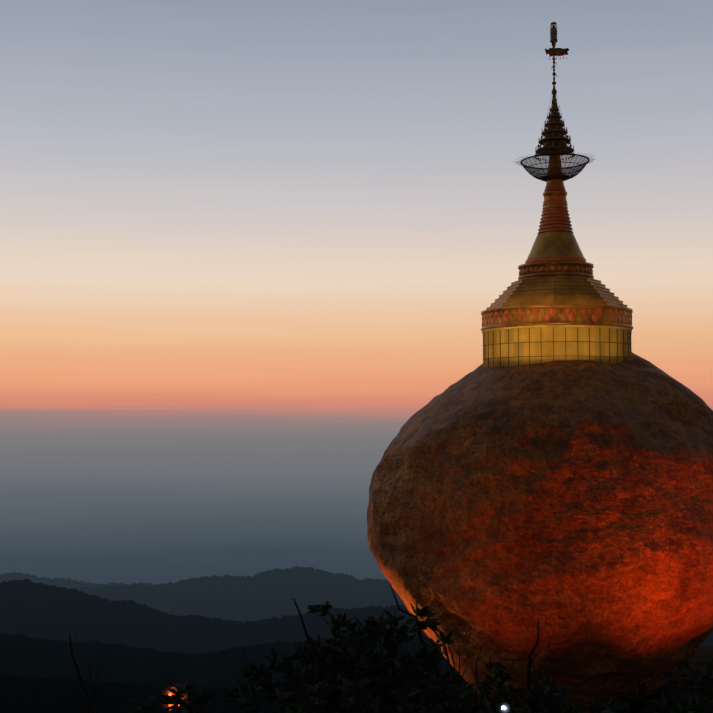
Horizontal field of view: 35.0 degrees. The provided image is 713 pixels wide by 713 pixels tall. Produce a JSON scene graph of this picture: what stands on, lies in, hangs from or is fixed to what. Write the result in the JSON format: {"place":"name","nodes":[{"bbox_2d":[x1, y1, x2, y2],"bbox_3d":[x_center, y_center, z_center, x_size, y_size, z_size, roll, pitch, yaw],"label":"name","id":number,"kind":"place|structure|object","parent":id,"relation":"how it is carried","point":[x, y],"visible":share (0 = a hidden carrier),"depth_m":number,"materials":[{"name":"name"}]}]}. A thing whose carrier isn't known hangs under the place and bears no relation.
{"place":"outdoors","nodes":[
{"label":"outdoors","id":0,"kind":"place"},
{"bbox_2d":[0,572,163,588],"bbox_3d":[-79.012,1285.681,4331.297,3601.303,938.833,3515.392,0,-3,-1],"label":"hill","id":1,"kind":"structure","parent":0,"point":[68,583],"depth_m":4251.05,"materials":[{"name":"grey"}]},
{"bbox_2d":[0,414,413,584],"bbox_3d":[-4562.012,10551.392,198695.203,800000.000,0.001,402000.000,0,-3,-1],"label":"sea","id":2,"kind":"structure","parent":0,"point":[153,499],"depth_m":13773.21,"materials":[{"name":"blue liquid"}]},
{"bbox_2d":[0,633,465,688],"bbox_3d":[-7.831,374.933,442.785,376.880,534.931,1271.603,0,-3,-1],"label":"hill","id":3,"kind":"structure","parent":0,"point":[23,655],"depth_m":438.62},
{"bbox_2d":[0,676,467,712],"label":"hill","id":4,"kind":"structure","parent":0,"point":[28,694],"depth_m":195.83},
{"bbox_2d":[75,566,404,622],"bbox_3d":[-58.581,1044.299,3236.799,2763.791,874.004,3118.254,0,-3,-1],"label":"hill","id":5,"kind":"structure","parent":0,"point":[268,594],"depth_m":3200.82,"materials":[{"name":"grey"}]},
{"bbox_2d":[0,578,712,654],"bbox_3d":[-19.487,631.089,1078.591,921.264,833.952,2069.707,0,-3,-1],"label":"hill","id":6,"kind":"structure","parent":0,"point":[29,608],"depth_m":1070.35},
{"bbox_2d":[0,0,712,413],"label":"sky","id":7,"kind":"structure","parent":0,"point":[207,206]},
{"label":"slope","id":8,"kind":"object","parent":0,"visible":0},
{"bbox_2d":[69,634,111,712],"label":"bare twig","id":9,"kind":"object","parent":8,"relation":"on","point":[85,690],"visible":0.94,"depth_m":5.92,"materials":[{"name":"black wood"}]},
{"bbox_2d":[89,673,98,712],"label":"bare twig","id":10,"kind":"object","parent":8,"relation":"on","point":[91,710],"visible":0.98,"depth_m":5.74,"materials":[{"name":"black plant"}]},
{"bbox_2d":[124,679,216,712],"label":"leafy shrub","id":11,"kind":"object","parent":8,"relation":"on","point":[173,700],"visible":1,"depth_m":5.83,"materials":[{"name":"black plant"}]},
{"bbox_2d":[167,687,179,710],"bbox_3d":[-2.555,6.574,15.841,0.212,3.916,0.212,0,-3,-1],"label":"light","id":12,"kind":"object","parent":8,"relation":"on","point":[170,693],"depth_m":15.85,"materials":[{"name":"orange metal"}]},
{"bbox_2d":[223,679,338,712],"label":"leafy shrub","id":13,"kind":"object","parent":8,"relation":"on","point":[312,705],"visible":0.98,"depth_m":6.08,"materials":[{"name":"black plant"}]},
{"bbox_2d":[291,598,339,710],"bbox_3d":[0.082,3.042,6.850,0.971,3.115,0.369,0,-3,-1],"label":"bare twig","id":14,"kind":"object","parent":8,"relation":"on","point":[320,655],"visible":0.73,"depth_m":6.97,"materials":[{"name":"black wood"}]},
{"bbox_2d":[276,682,364,712],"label":"leafy shrub","id":15,"kind":"object","parent":8,"relation":"on","point":[292,698],"visible":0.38,"depth_m":6.62,"materials":[{"name":"black plant"}]},
{"bbox_2d":[218,600,463,712],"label":"leafy shrub","id":16,"kind":"object","parent":8,"relation":"on","point":[391,636],"visible":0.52,"depth_m":7.53,"materials":[{"name":"black plant"}]},
{"bbox_2d":[258,631,448,712],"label":"leafy shrub","id":17,"kind":"object","parent":8,"relation":"on","point":[303,672],"visible":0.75,"depth_m":6.96,"materials":[{"name":"black plant"}]},
{"bbox_2d":[330,678,491,712],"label":"leafy shrub","id":18,"kind":"object","parent":8,"relation":"on","point":[358,698],"visible":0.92,"depth_m":5.70,"materials":[{"name":"black plant"}]},
{"bbox_2d":[390,583,448,698],"bbox_3d":[1.110,3.325,7.904,1.754,3.459,0.421,0,-3,-1],"label":"bare twig","id":19,"kind":"object","parent":8,"relation":"on","point":[437,671],"visible":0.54,"depth_m":7.99,"materials":[{"name":"black wood"}]},
{"bbox_2d":[392,673,491,712],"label":"leafy shrub","id":20,"kind":"object","parent":8,"relation":"on","point":[432,708],"visible":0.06,"depth_m":8.68,"materials":[{"name":"black plant"}]},
{"bbox_2d":[432,630,458,700],"bbox_3d":[1.033,3.501,8.202,1.059,3.339,0.370,0,-3,-1],"label":"bare twig","id":21,"kind":"object","parent":8,"relation":"on","point":[448,660],"visible":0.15,"depth_m":8.19,"materials":[{"name":"brown wood"}]},
{"bbox_2d":[443,633,479,684],"bbox_3d":[1.007,3.798,8.762,0.661,3.313,0.321,1,-3,-25],"label":"bare twig","id":22,"kind":"object","parent":8,"relation":"on","point":[453,658],"visible":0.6,"depth_m":8.75,"materials":[{"name":"brown wood"}]},
{"bbox_2d":[458,653,466,682],"bbox_3d":[0.582,3.801,8.568,0.533,3.096,0.168,-1,-3,21],"label":"bare twig","id":23,"kind":"object","parent":8,"relation":"on","point":[459,667],"visible":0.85,"depth_m":8.58,"materials":[{"name":"brown wood"}]},
{"bbox_2d":[423,681,531,712],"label":"leafy shrub","id":24,"kind":"object","parent":8,"relation":"on","point":[519,709],"visible":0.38,"depth_m":5.79,"materials":[{"name":"black plant"}]},
{"bbox_2d":[470,645,488,706],"bbox_3d":[1.095,3.995,9.069,0.407,3.297,0.234,-1,-3,25],"label":"bare twig","id":25,"kind":"object","parent":8,"relation":"on","point":[475,673],"visible":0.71,"depth_m":9.16,"materials":[{"name":"black wood"}]},
{"bbox_2d":[479,658,533,712],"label":"leafy shrub","id":26,"kind":"object","parent":8,"relation":"on","point":[499,668],"visible":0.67,"depth_m":8.99,"materials":[{"name":"black plant"}]},
{"bbox_2d":[466,675,585,712],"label":"leafy shrub","id":27,"kind":"object","parent":8,"relation":"on","point":[547,683],"visible":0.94,"depth_m":5.87,"materials":[{"name":"black plant"}]},
{"bbox_2d":[522,621,540,712],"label":"bare twig","id":28,"kind":"object","parent":8,"relation":"on","point":[529,664],"visible":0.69,"depth_m":9.02,"materials":[{"name":"black wood"}]},
{"bbox_2d":[530,689,646,712],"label":"leafy shrub","id":29,"kind":"object","parent":8,"relation":"on","point":[617,708],"visible":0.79,"depth_m":5.79,"materials":[{"name":"black plant"}]},
{"bbox_2d":[469,646,712,712],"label":"ledge rock","id":30,"kind":"object","parent":8,"relation":"on","point":[701,656],"visible":0.15,"depth_m":25.40,"materials":[{"name":"stone"}]},
{"bbox_2d":[367,351,712,712],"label":"boulder","id":31,"kind":"object","parent":30,"relation":"on","point":[567,505],"visible":0.9,"depth_m":21.92,"materials":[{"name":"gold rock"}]},
{"bbox_2d":[481,22,632,366],"bbox_3d":[4.441,-3.036,25.263,3.330,9.015,3.330,0,-3,-1],"label":"pagoda","id":32,"kind":"object","parent":31,"relation":"on","point":[556,301],"visible":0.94,"depth_m":24.28,"materials":[{"name":"gold metal"}]},
{"bbox_2d":[527,686,695,712],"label":"leafy shrub","id":33,"kind":"object","parent":8,"relation":"on","point":[671,707],"visible":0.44,"depth_m":5.75,"materials":[{"name":"black plant"}]},
{"bbox_2d":[616,657,712,712],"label":"leafy shrub","id":34,"kind":"object","parent":8,"relation":"on","point":[692,682],"visible":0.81,"depth_m":8.24,"materials":[{"name":"black plant"}]}
]}

